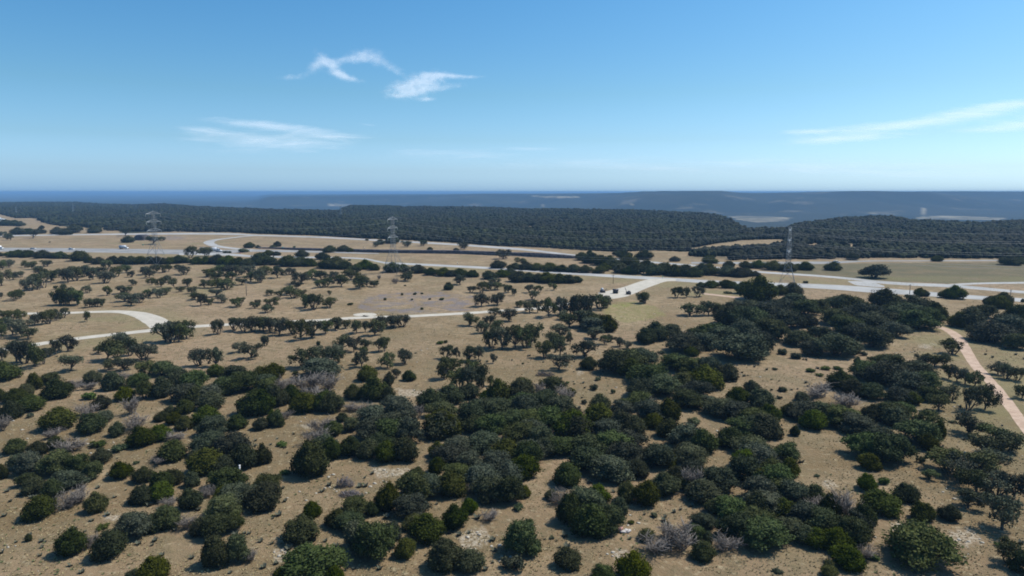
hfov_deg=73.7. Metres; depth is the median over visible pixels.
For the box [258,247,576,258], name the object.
road
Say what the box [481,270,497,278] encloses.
juniper
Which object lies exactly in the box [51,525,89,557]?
juniper
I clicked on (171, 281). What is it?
live oak
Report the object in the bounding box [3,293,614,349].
gravel road
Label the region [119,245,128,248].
truck
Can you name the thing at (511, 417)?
oak tree
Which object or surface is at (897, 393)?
oak tree
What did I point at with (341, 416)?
juniper
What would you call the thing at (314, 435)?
dead shrub
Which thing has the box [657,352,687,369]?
oak tree
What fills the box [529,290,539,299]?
live oak
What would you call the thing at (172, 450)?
juniper
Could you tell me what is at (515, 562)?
bush
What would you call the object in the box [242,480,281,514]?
juniper
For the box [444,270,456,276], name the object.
juniper
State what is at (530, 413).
oak tree
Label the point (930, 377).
oak tree
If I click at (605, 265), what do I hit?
juniper
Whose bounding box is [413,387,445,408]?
juniper
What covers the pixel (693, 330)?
oak tree
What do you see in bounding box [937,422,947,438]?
juniper
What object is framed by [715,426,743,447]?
juniper
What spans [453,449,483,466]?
oak tree
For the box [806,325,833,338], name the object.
oak tree
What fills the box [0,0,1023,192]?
sky
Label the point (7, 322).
live oak
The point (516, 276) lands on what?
juniper
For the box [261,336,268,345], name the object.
live oak
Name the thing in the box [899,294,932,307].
oak tree
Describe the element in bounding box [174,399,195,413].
juniper
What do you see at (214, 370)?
juniper
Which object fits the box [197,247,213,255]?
live oak
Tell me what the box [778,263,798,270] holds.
juniper
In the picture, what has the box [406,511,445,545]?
juniper
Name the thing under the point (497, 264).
juniper
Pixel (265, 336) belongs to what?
live oak
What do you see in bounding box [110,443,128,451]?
bush
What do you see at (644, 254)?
juniper
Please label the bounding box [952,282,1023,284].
branch road
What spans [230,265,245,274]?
live oak
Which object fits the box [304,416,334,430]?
dead shrub
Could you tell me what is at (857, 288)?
frontage road
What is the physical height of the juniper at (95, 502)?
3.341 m
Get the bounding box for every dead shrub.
[0,414,12,431]
[41,426,64,437]
[47,434,88,452]
[52,486,83,509]
[66,379,82,389]
[66,481,91,502]
[72,403,98,414]
[75,379,98,389]
[85,529,99,547]
[105,371,130,378]
[117,394,139,413]
[121,412,149,431]
[146,453,163,463]
[156,496,176,505]
[159,429,188,440]
[176,513,196,528]
[201,484,215,496]
[243,547,259,560]
[273,376,299,389]
[282,411,295,418]
[287,369,331,389]
[299,425,331,442]
[300,383,329,394]
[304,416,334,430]
[314,371,343,390]
[342,401,359,412]
[357,402,373,408]
[391,277,398,283]
[413,404,423,418]
[475,509,501,519]
[533,381,546,391]
[548,487,570,503]
[555,383,577,397]
[633,529,674,555]
[655,519,679,538]
[657,516,698,552]
[680,467,703,481]
[711,528,747,550]
[801,380,837,398]
[803,496,824,505]
[828,485,863,514]
[831,390,864,407]
[855,541,878,558]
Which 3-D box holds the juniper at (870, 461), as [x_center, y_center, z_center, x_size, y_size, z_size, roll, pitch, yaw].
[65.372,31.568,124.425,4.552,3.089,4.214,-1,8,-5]
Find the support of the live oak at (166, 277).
on the ground at (742, 209)
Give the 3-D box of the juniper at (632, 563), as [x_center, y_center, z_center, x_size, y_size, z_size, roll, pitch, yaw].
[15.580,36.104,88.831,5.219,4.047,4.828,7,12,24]
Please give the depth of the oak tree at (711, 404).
153.68 m
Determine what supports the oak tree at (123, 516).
on the ground at (742, 209)
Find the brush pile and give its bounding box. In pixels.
[537,371,555,376]
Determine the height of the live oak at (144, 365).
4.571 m
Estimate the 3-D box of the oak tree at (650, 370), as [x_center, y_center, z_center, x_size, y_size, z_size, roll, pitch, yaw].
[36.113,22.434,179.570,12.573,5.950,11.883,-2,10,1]
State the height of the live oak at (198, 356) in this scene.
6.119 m
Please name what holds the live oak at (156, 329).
on the ground at (742, 209)
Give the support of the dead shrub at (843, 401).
on the ground at (742, 209)
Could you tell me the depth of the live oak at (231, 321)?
246.86 m
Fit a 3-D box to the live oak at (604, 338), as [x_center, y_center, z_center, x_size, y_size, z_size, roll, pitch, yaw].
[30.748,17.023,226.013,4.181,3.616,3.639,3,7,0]
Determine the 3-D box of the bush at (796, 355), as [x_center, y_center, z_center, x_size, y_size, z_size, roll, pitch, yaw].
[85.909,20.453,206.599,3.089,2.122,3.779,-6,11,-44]
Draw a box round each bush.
[26,412,33,417]
[80,392,96,399]
[88,439,107,446]
[95,523,109,531]
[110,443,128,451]
[238,248,249,252]
[276,440,286,446]
[279,468,290,474]
[500,554,526,571]
[512,503,523,511]
[589,384,597,389]
[687,417,699,424]
[771,568,784,573]
[777,348,786,354]
[790,352,801,358]
[805,368,815,371]
[820,366,830,369]
[833,366,843,369]
[858,351,867,355]
[867,554,879,560]
[878,477,889,484]
[915,456,926,462]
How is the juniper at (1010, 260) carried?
on the ground at (742, 209)
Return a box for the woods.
[0,201,1023,259]
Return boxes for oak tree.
[5,452,22,468]
[10,450,42,475]
[13,472,41,485]
[33,446,73,475]
[41,372,60,383]
[46,469,92,487]
[60,453,89,471]
[81,460,103,478]
[96,409,114,419]
[112,508,139,528]
[116,511,154,537]
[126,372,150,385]
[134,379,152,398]
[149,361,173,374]
[164,365,181,376]
[164,382,196,403]
[165,369,189,385]
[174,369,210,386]
[185,429,225,454]
[192,414,230,433]
[197,382,222,397]
[199,512,239,536]
[201,491,244,517]
[205,466,251,488]
[210,430,254,455]
[213,375,238,395]
[217,481,246,504]
[219,365,246,376]
[224,370,258,390]
[224,530,250,563]
[225,510,245,529]
[237,483,258,499]
[252,472,283,485]
[253,376,279,390]
[254,373,277,388]
[267,408,283,425]
[272,418,285,426]
[280,541,352,575]
[299,357,343,376]
[312,432,338,445]
[329,510,365,534]
[341,495,370,514]
[342,519,361,552]
[343,416,360,430]
[351,519,398,560]
[353,415,388,437]
[356,403,387,421]
[362,432,395,445]
[370,417,400,437]
[373,410,401,420]
[378,386,395,399]
[379,394,410,408]
[384,395,417,418]
[385,520,402,544]
[392,414,425,440]
[392,492,432,518]
[395,470,432,496]
[416,473,443,495]
[423,400,458,413]
[430,444,466,463]
[440,462,470,482]
[442,434,472,451]
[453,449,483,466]
[456,398,487,424]
[461,462,502,485]
[467,429,499,453]
[469,474,501,504]
[472,412,507,434]
[473,395,490,405]
[480,449,513,469]
[482,395,513,413]
[494,474,527,501]
[497,459,523,478]
[499,517,543,557]
[500,408,526,424]
[500,420,534,440]
[508,391,536,400]
[509,374,534,388]
[510,418,545,429]
[510,440,543,461]
[511,394,542,410]
[516,437,547,459]
[517,408,540,420]
[524,424,554,440]
[530,389,559,408]
[534,404,561,425]
[538,375,568,389]
[546,394,575,413]
[549,435,574,453]
[566,484,606,507]
[567,444,607,471]
[570,432,607,451]
[576,312,600,322]
[578,317,604,329]
[585,453,635,483]
[591,418,621,434]
[591,562,616,575]
[593,347,630,372]
[596,429,636,453]
[598,502,628,535]
[604,439,645,460]
[609,399,637,415]
[619,428,650,444]
[621,348,649,363]
[623,389,652,405]
[624,376,654,394]
[626,363,669,380]
[633,399,664,418]
[636,347,659,364]
[641,442,676,466]
[650,373,684,394]
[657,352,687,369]
[662,330,704,351]
[664,323,682,336]
[666,420,700,444]
[670,387,705,407]
[672,356,702,371]
[673,440,711,465]
[676,379,717,395]
[681,457,704,478]
[687,328,704,335]
[687,511,717,528]
[688,522,706,539]
[690,322,724,332]
[692,356,721,370]
[693,331,720,348]
[700,396,733,415]
[700,465,739,493]
[701,395,714,399]
[709,324,744,339]
[709,332,769,361]
[711,494,746,518]
[714,511,755,537]
[715,400,751,417]
[723,453,764,481]
[724,415,759,435]
[726,304,754,322]
[728,434,773,450]
[731,317,763,332]
[733,514,795,552]
[734,407,776,422]
[737,440,767,451]
[740,474,779,496]
[742,505,777,518]
[743,298,765,306]
[743,306,769,324]
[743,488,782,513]
[746,331,773,353]
[746,444,782,465]
[750,330,777,346]
[752,300,789,314]
[752,463,797,478]
[755,317,791,339]
[766,297,794,310]
[768,309,808,326]
[768,476,793,492]
[773,440,801,460]
[774,516,803,541]
[776,478,809,502]
[780,293,808,302]
[781,329,815,344]
[784,398,819,418]
[784,499,820,522]
[790,298,822,314]
[794,391,810,400]
[796,340,823,355]
[804,505,838,530]
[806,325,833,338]
[810,332,864,355]
[811,400,831,415]
[816,299,830,309]
[819,307,852,323]
[823,403,861,425]
[824,294,847,308]
[824,313,866,333]
[830,514,876,545]
[838,294,871,307]
[838,411,879,432]
[839,431,881,458]
[840,322,872,335]
[841,301,887,316]
[847,359,875,377]
[847,508,876,532]
[852,363,887,382]
[853,326,894,347]
[854,310,892,327]
[857,264,891,277]
[859,381,891,398]
[862,359,920,381]
[862,425,897,435]
[867,353,906,363]
[869,431,920,463]
[873,400,911,421]
[876,321,914,336]
[880,515,969,572]
[881,301,903,309]
[881,368,931,388]
[882,311,902,321]
[883,301,925,316]
[885,385,918,401]
[891,308,943,328]
[892,418,944,441]
[895,401,917,412]
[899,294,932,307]
[902,359,940,375]
[914,370,944,388]
[916,385,947,401]
[923,307,947,321]
[964,320,984,340]
[966,320,1021,342]
[974,304,999,316]
[988,312,1013,321]
[992,313,1023,334]
[1001,332,1023,348]
[1002,303,1023,318]
[1005,548,1023,574]
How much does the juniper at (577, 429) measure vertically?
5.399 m
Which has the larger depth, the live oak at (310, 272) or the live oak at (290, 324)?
the live oak at (310, 272)
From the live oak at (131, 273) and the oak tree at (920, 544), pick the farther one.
the live oak at (131, 273)
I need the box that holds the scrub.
[0,348,1023,573]
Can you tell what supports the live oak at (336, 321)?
on the ground at (742, 209)
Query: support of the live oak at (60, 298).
on the ground at (742, 209)
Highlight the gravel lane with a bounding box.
[27,310,168,327]
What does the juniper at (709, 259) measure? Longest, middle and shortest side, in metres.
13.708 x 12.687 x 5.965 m
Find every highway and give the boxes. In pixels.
[0,248,378,253]
[1,233,1023,292]
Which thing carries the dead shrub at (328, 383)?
on the ground at (742, 209)
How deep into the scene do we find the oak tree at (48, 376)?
178.56 m
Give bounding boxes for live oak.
[0,260,7,269]
[0,268,12,285]
[0,310,12,317]
[0,316,5,324]
[0,323,6,337]
[0,347,8,359]
[2,232,13,239]
[3,259,14,267]
[3,291,20,300]
[3,308,20,318]
[3,316,24,334]
[3,338,22,362]
[6,339,35,363]
[10,271,20,279]
[10,318,33,337]
[13,289,25,298]
[14,310,26,318]
[18,276,38,290]
[18,327,38,338]
[21,260,29,267]
[25,229,41,237]
[25,261,37,268]
[25,341,46,366]
[26,272,43,289]
[28,311,42,324]
[32,267,46,273]
[33,270,50,287]
[38,348,48,363]
[39,308,55,323]
[40,260,53,265]
[42,347,55,356]
[43,270,57,281]
[48,286,67,304]
[49,308,61,320]
[49,338,62,354]
[56,266,74,282]
[56,334,79,351]
[56,353,83,370]
[57,288,67,304]
[59,306,69,317]
[64,287,74,304]
[67,290,83,304]
[71,267,83,280]
[77,264,88,276]
[80,285,92,292]
[82,298,96,306]
[83,311,90,319]
[84,267,96,279]
[91,297,99,306]
[92,344,103,353]
[95,266,107,273]
[95,269,116,283]
[96,298,104,305]
[96,336,123,358]
[99,260,112,268]
[101,285,112,295]
[102,340,128,356]
[102,356,122,369]
[108,266,122,276]
[109,331,129,348]
[111,358,136,370]
[114,285,128,292]
[114,292,129,301]
[119,292,142,305]
[120,225,132,235]
[120,335,137,355]
[121,264,131,271]
[126,270,134,276]
[128,279,136,284]
[128,342,158,359]
[129,294,147,302]
[134,359,154,375]
[139,266,149,273]
[142,289,152,297]
[143,268,155,277]
[145,235,160,243]
[145,278,154,284]
[149,288,163,297]
[150,264,160,271]
[150,321,171,341]
[153,277,165,286]
[155,264,170,272]
[159,287,170,294]
[159,320,181,342]
[162,275,172,282]
[166,321,189,342]
[167,278,177,287]
[172,264,191,274]
[174,287,185,291]
[181,278,192,286]
[181,320,196,338]
[183,245,199,257]
[185,286,196,292]
[186,346,207,365]
[189,292,199,299]
[195,292,207,305]
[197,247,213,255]
[198,279,208,287]
[201,269,215,276]
[204,347,223,363]
[205,298,214,304]
[207,271,223,279]
[207,278,222,287]
[208,288,222,294]
[209,265,224,272]
[209,318,223,334]
[215,294,228,302]
[216,278,235,289]
[219,264,236,275]
[224,271,237,279]
[227,316,239,330]
[229,296,245,306]
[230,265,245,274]
[231,341,246,351]
[234,318,249,331]
[235,277,247,284]
[236,343,263,358]
[239,264,255,275]
[242,272,257,281]
[244,314,258,332]
[249,301,260,307]
[252,268,266,282]
[253,314,267,330]
[259,265,272,273]
[260,335,267,344]
[261,304,273,312]
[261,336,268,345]
[263,297,280,306]
[263,317,277,331]
[264,289,274,295]
[269,265,284,277]
[270,317,288,335]
[275,291,282,296]
[280,285,294,294]
[284,267,296,274]
[284,319,298,333]
[285,288,302,297]
[287,346,317,367]
[290,281,303,288]
[290,318,310,339]
[291,272,310,283]
[299,293,308,307]
[305,269,316,278]
[306,293,323,309]
[306,319,323,337]
[308,345,324,358]
[314,280,326,287]
[315,270,327,279]
[319,320,334,333]
[320,296,338,307]
[320,346,337,359]
[322,277,334,286]
[323,343,343,350]
[327,271,338,280]
[328,317,342,329]
[330,333,351,347]
[330,349,345,362]
[334,273,349,286]
[340,319,351,328]
[341,268,360,279]
[343,336,361,351]
[347,266,360,272]
[350,319,362,332]
[351,275,368,288]
[354,349,368,366]
[358,338,371,346]
[362,321,368,331]
[363,277,371,286]
[365,318,385,335]
[370,280,379,286]
[372,241,380,246]
[372,336,386,351]
[375,315,388,327]
[377,350,395,367]
[379,337,389,351]
[385,314,397,327]
[391,368,401,377]
[393,314,410,326]
[397,348,412,363]
[398,265,416,272]
[399,270,413,280]
[401,241,412,246]
[418,239,426,245]
[435,356,453,378]
[438,344,455,357]
[442,357,464,370]
[445,367,465,386]
[453,274,466,284]
[453,347,460,356]
[457,241,468,248]
[458,364,484,385]
[462,345,478,360]
[463,312,480,325]
[464,359,480,369]
[466,286,476,292]
[472,292,491,305]
[472,344,484,359]
[473,320,489,333]
[474,364,489,387]
[476,280,488,292]
[481,327,502,347]
[482,315,495,323]
[486,375,494,382]
[487,277,501,281]
[487,281,494,289]
[487,307,499,315]
[489,353,497,361]
[490,319,505,328]
[491,292,505,304]
[491,325,512,349]
[492,281,502,289]
[494,249,511,258]
[498,307,517,320]
[502,284,512,292]
[506,324,524,347]
[513,324,532,347]
[514,257,525,263]
[521,300,535,311]
[523,322,544,346]
[524,284,533,290]
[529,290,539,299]
[531,299,543,311]
[532,285,542,292]
[535,339,554,357]
[540,297,558,316]
[542,330,565,342]
[546,353,576,369]
[548,282,557,288]
[549,323,570,335]
[550,336,566,355]
[551,295,567,311]
[556,309,569,316]
[557,313,580,326]
[562,299,573,314]
[565,331,572,343]
[569,339,598,356]
[570,293,588,311]
[571,309,592,327]
[579,293,598,311]
[586,327,604,338]
[591,293,607,309]
[598,295,612,307]
[599,334,610,343]
[606,334,615,341]
[614,337,623,346]
[622,340,633,347]
[636,292,650,302]
[637,290,649,303]
[670,286,682,297]
[678,302,704,315]
[679,286,691,297]
[691,286,706,296]
[699,300,717,314]
[709,302,726,311]
[722,300,738,307]
[732,298,746,306]
[908,408,947,425]
[914,353,930,362]
[921,468,941,478]
[923,445,964,469]
[924,353,943,366]
[924,393,951,410]
[935,338,964,354]
[937,352,952,363]
[938,384,961,400]
[938,450,990,478]
[941,364,959,378]
[947,364,962,380]
[952,411,987,433]
[952,466,991,491]
[954,486,989,508]
[957,368,973,383]
[962,385,983,410]
[962,447,1002,473]
[965,370,985,385]
[965,432,1013,450]
[970,384,987,390]
[971,469,1017,497]
[975,491,1023,529]
[976,422,1009,440]
[977,448,1018,466]
[978,383,1002,409]
[985,361,1009,374]
[992,427,1023,452]
[995,536,1023,564]
[996,362,1016,378]
[996,471,1023,498]
[1011,367,1023,380]
[1012,384,1023,397]
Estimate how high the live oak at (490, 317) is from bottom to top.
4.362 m
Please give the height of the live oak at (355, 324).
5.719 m
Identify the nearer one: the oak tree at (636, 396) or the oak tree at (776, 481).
the oak tree at (776, 481)
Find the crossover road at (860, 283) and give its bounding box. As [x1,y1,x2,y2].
[848,281,883,286]
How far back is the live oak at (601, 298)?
290.75 m
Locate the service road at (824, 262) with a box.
[691,260,996,263]
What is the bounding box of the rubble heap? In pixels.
[618,526,631,533]
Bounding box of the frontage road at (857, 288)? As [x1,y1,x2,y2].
[179,253,1021,301]
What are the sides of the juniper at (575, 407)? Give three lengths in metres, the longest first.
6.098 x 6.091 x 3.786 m
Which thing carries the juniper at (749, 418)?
on the ground at (742, 209)
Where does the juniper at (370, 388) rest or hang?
on the ground at (742, 209)
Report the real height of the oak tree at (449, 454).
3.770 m
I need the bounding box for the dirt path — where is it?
[703,293,766,302]
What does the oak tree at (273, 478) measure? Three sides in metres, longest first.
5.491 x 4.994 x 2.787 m
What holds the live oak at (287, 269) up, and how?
on the ground at (742, 209)
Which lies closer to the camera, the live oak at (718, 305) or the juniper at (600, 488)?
the juniper at (600, 488)
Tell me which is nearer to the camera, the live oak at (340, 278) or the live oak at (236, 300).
the live oak at (236, 300)
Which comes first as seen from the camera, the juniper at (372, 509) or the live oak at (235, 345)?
the juniper at (372, 509)
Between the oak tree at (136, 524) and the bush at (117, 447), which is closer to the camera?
the oak tree at (136, 524)
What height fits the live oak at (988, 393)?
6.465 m
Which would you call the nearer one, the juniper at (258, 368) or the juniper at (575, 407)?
the juniper at (575, 407)
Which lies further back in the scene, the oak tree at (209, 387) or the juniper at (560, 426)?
the oak tree at (209, 387)
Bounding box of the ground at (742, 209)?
[0,191,1023,575]
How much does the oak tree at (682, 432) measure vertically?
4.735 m
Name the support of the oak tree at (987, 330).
on the ground at (742, 209)
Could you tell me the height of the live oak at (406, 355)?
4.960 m
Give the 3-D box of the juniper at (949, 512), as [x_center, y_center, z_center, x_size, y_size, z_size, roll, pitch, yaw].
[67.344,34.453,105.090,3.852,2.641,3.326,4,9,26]
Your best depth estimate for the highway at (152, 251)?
586.59 m
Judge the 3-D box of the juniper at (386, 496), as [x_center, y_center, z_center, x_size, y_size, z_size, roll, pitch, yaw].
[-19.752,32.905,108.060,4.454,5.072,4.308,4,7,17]
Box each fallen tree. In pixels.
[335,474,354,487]
[338,488,363,497]
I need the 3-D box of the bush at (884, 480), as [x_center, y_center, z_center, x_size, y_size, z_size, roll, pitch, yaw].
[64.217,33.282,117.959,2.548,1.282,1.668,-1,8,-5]
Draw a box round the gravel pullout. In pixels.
[353,313,376,316]
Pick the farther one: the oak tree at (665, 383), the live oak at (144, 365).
the live oak at (144, 365)
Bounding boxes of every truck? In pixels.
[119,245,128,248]
[199,247,221,251]
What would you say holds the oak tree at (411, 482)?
on the ground at (742, 209)
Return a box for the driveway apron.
[599,279,675,298]
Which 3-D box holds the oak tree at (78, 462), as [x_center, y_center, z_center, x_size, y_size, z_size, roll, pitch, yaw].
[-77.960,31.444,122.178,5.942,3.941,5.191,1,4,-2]
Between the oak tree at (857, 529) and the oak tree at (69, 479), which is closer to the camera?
the oak tree at (857, 529)
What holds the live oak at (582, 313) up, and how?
on the ground at (742, 209)
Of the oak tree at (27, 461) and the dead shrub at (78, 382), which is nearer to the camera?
the oak tree at (27, 461)
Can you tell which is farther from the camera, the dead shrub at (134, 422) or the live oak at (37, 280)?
the live oak at (37, 280)
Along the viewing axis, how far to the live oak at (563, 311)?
269.37 m
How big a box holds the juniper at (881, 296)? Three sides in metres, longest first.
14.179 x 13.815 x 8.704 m
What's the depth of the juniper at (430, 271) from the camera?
411.26 m
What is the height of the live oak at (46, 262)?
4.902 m
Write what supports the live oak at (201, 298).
on the ground at (742, 209)
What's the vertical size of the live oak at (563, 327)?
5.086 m
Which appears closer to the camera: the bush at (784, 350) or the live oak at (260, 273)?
the bush at (784, 350)
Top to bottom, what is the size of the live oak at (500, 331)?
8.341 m
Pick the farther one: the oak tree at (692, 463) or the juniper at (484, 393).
the juniper at (484, 393)
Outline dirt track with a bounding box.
[938,326,1023,432]
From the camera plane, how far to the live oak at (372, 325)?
238.98 m
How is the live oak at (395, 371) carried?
on the ground at (742, 209)
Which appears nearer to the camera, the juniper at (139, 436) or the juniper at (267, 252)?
the juniper at (139, 436)
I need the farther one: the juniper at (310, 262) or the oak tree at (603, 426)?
the juniper at (310, 262)
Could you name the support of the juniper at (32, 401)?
on the ground at (742, 209)
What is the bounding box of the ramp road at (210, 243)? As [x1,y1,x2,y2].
[203,235,256,249]
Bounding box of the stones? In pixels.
[2,295,1021,561]
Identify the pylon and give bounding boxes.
[144,211,165,264]
[382,216,403,273]
[779,226,794,287]
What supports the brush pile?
on the ground at (742, 209)
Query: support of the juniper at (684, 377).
on the ground at (742, 209)
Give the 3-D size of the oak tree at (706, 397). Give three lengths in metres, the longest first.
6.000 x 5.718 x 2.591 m
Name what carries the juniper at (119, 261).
on the ground at (742, 209)
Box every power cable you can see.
[1,216,991,241]
[1,225,1011,255]
[8,224,1023,253]
[9,212,954,233]
[10,234,990,265]
[11,234,1007,268]
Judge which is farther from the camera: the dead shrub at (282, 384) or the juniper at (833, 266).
the juniper at (833, 266)
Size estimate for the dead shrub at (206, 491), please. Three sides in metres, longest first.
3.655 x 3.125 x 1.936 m
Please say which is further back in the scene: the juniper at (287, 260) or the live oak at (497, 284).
the juniper at (287, 260)
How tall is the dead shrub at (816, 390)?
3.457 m
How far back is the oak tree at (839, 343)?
207.25 m
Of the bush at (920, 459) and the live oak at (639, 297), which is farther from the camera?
the live oak at (639, 297)
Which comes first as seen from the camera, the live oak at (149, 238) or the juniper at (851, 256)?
the juniper at (851, 256)
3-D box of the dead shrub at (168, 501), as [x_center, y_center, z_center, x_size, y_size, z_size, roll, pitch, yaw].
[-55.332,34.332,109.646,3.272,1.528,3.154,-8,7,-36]
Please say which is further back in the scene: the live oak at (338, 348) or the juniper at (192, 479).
the live oak at (338, 348)
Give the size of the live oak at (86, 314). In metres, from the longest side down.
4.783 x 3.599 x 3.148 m
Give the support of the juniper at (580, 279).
on the ground at (742, 209)
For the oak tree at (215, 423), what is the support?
on the ground at (742, 209)
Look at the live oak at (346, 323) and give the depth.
251.79 m
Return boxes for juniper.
[0,219,9,225]
[0,361,24,380]
[0,389,5,400]
[0,399,25,419]
[0,463,9,478]
[1,387,27,403]
[1,437,27,454]
[6,220,16,225]
[7,249,23,256]
[9,227,26,234]
[14,221,26,225]
[15,393,46,411]
[18,383,34,394]
[19,476,45,496]
[19,493,59,522]
[20,249,35,257]
[24,440,50,453]
[25,371,43,388]
[25,533,32,541]
[32,250,50,258]
[35,228,46,233]
[35,406,79,431]
[37,378,73,400]
[38,478,65,496]
[46,435,65,449]
[49,226,63,233]
[51,251,66,258]
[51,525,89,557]
[57,229,73,234]
[64,224,83,232]
[67,250,91,260]
[74,411,107,435]
[82,370,103,383]
[82,491,110,513]
[83,257,92,262]
[86,225,102,232]
[88,395,112,409]
[88,527,130,563]
[89,257,105,264]
[89,447,112,463]
[98,371,126,390]
[106,255,118,263]
[107,421,125,437]
[108,460,134,479]
[113,385,136,401]
[115,256,125,263]
[120,235,135,242]
[121,255,135,264]
[124,425,156,447]
[124,568,138,575]
[126,484,152,505]
[128,466,157,483]
[133,256,143,263]
[135,553,171,575]
[141,256,152,263]
[143,513,159,534]
[148,470,175,487]
[148,480,177,502]
[149,256,160,263]
[150,376,174,397]
[150,424,173,440]
[151,504,182,530]
[152,411,167,421]
[152,438,188,462]
[158,257,166,263]
[163,405,175,412]
[164,411,179,424]
[165,257,175,263]
[166,468,184,486]
[173,415,196,430]
[174,255,186,263]
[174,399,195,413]
[176,486,203,510]
[182,386,205,402]
[182,470,200,486]
[184,446,223,476]
[186,449,200,459]
[188,515,205,537]
[189,257,201,263]
[191,404,224,425]
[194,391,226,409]
[198,256,208,264]
[198,532,230,569]
[205,253,223,264]
[206,364,224,376]
[211,454,235,471]
[212,485,223,498]
[216,255,233,265]
[226,414,248,430]
[228,257,243,265]
[228,442,260,468]
[234,389,273,416]
[239,258,256,265]
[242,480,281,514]
[243,242,254,247]
[249,252,277,265]
[250,389,275,415]
[251,417,268,430]
[253,365,263,375]
[255,442,273,465]
[257,362,287,378]
[264,250,273,254]
[266,409,273,424]
[268,384,289,406]
[272,563,294,575]
[273,241,281,246]
[276,255,297,266]
[280,513,320,545]
[283,383,300,403]
[287,392,315,414]
[289,437,331,477]
[292,256,305,266]
[294,249,308,256]
[301,258,316,266]
[302,500,322,518]
[313,389,328,411]
[314,252,330,259]
[316,390,344,413]
[317,257,332,268]
[319,420,343,435]
[321,245,335,252]
[322,436,341,459]
[322,508,343,527]
[323,256,350,268]
[325,565,344,575]
[335,412,348,421]
[336,245,348,251]
[337,261,352,269]
[340,435,360,456]
[342,383,360,399]
[355,365,377,380]
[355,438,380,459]
[357,259,371,269]
[358,375,387,401]
[364,501,379,515]
[367,264,380,270]
[373,480,401,512]
[374,439,396,463]
[381,262,401,272]
[383,371,394,385]
[384,236,399,243]
[392,435,419,462]
[393,537,416,559]
[401,369,416,380]
[401,513,418,530]
[404,466,426,477]
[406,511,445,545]
[411,264,425,273]
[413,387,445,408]
[420,410,460,440]
[422,267,436,275]
[422,409,463,439]
[425,536,464,574]
[426,456,444,474]
[427,441,443,457]
[435,267,448,276]
[436,470,467,498]
[439,383,465,403]
[440,502,469,531]
[443,282,453,289]
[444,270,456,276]
[454,268,467,275]
[455,547,486,573]
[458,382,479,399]
[460,413,485,433]
[460,497,478,513]
[465,270,479,276]
[479,390,489,397]
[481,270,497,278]
[486,378,511,398]
[488,438,518,458]
[489,260,506,267]
[495,269,510,277]
[507,270,527,281]
[509,263,520,269]
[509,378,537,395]
[512,453,541,480]
[518,261,532,269]
[523,272,534,281]
[523,484,531,497]
[529,263,542,269]
[530,273,540,282]
[538,272,555,282]
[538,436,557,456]
[541,262,556,270]
[544,488,557,499]
[551,408,594,435]
[551,461,581,487]
[551,545,582,571]
[552,273,567,283]
[555,264,567,271]
[555,491,582,525]
[559,414,594,436]
[562,406,582,414]
[563,274,577,283]
[566,264,579,271]
[566,387,576,394]
[567,500,610,539]
[574,252,586,260]
[574,276,582,282]
[578,264,592,272]
[579,356,596,369]
[580,252,597,263]
[584,402,612,421]
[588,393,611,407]
[589,483,612,501]
[590,254,604,264]
[591,266,606,272]
[596,263,611,270]
[597,314,619,331]
[600,255,616,263]
[606,259,622,268]
[606,408,632,431]
[610,496,628,515]
[612,548,652,575]
[613,263,625,272]
[614,358,642,376]
[615,250,633,257]
[616,480,634,503]
[620,254,641,264]
[620,266,632,273]
[622,262,645,273]
[626,415,646,433]
[626,458,651,478]
[632,478,660,506]
[634,327,657,344]
[635,249,653,258]
[637,528,655,542]
[638,259,656,266]
[643,263,663,274]
[643,412,663,428]
[644,320,669,340]
[650,470,681,497]
[654,417,681,437]
[657,262,670,273]
[658,397,682,419]
[663,450,676,467]
[664,263,682,275]
[666,465,683,478]
[668,256,680,261]
[672,371,692,384]
[678,264,692,276]
[680,476,694,489]
[684,346,699,356]
[684,477,722,503]
[687,267,705,277]
[688,364,725,389]
[688,540,717,563]
[690,427,720,453]
[693,263,709,274]
[695,282,705,286]
[701,255,718,262]
[703,498,717,514]
[704,263,718,275]
[704,530,712,543]
[705,280,719,287]
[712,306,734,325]
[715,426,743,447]
[716,266,731,276]
[716,362,739,381]
[717,279,731,288]
[721,531,734,539]
[722,261,735,266]
[723,386,750,401]
[729,267,750,277]
[730,280,736,288]
[731,448,755,459]
[733,414,757,434]
[734,281,749,291]
[737,275,779,301]
[738,261,753,267]
[742,380,760,391]
[744,267,754,276]
[744,489,771,510]
[745,468,766,480]
[748,387,777,407]
[751,260,764,267]
[751,411,784,440]
[752,271,760,276]
[759,456,784,467]
[761,403,782,419]
[762,260,780,270]
[771,497,796,517]
[775,284,789,294]
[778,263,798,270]
[780,403,793,416]
[781,457,801,477]
[784,282,803,293]
[789,425,800,435]
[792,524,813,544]
[795,261,815,269]
[798,409,828,430]
[800,313,820,326]
[804,526,831,550]
[807,483,825,501]
[819,491,844,516]
[820,526,858,549]
[820,565,839,575]
[823,261,843,270]
[824,370,858,389]
[824,559,838,570]
[827,543,868,572]
[840,378,860,395]
[846,253,859,259]
[852,502,878,528]
[853,385,867,398]
[856,452,883,471]
[856,472,878,490]
[857,488,904,519]
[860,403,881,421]
[866,287,899,306]
[880,406,911,425]
[890,481,922,504]
[903,391,923,404]
[906,500,937,523]
[913,287,925,295]
[916,433,940,452]
[926,301,950,319]
[930,256,944,261]
[935,504,963,520]
[937,289,951,298]
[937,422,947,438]
[942,284,968,298]
[945,310,969,327]
[954,305,987,326]
[981,295,997,302]
[983,296,999,307]
[987,295,1013,308]
[996,254,1022,265]
[998,292,1014,300]
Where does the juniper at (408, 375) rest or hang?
on the ground at (742, 209)

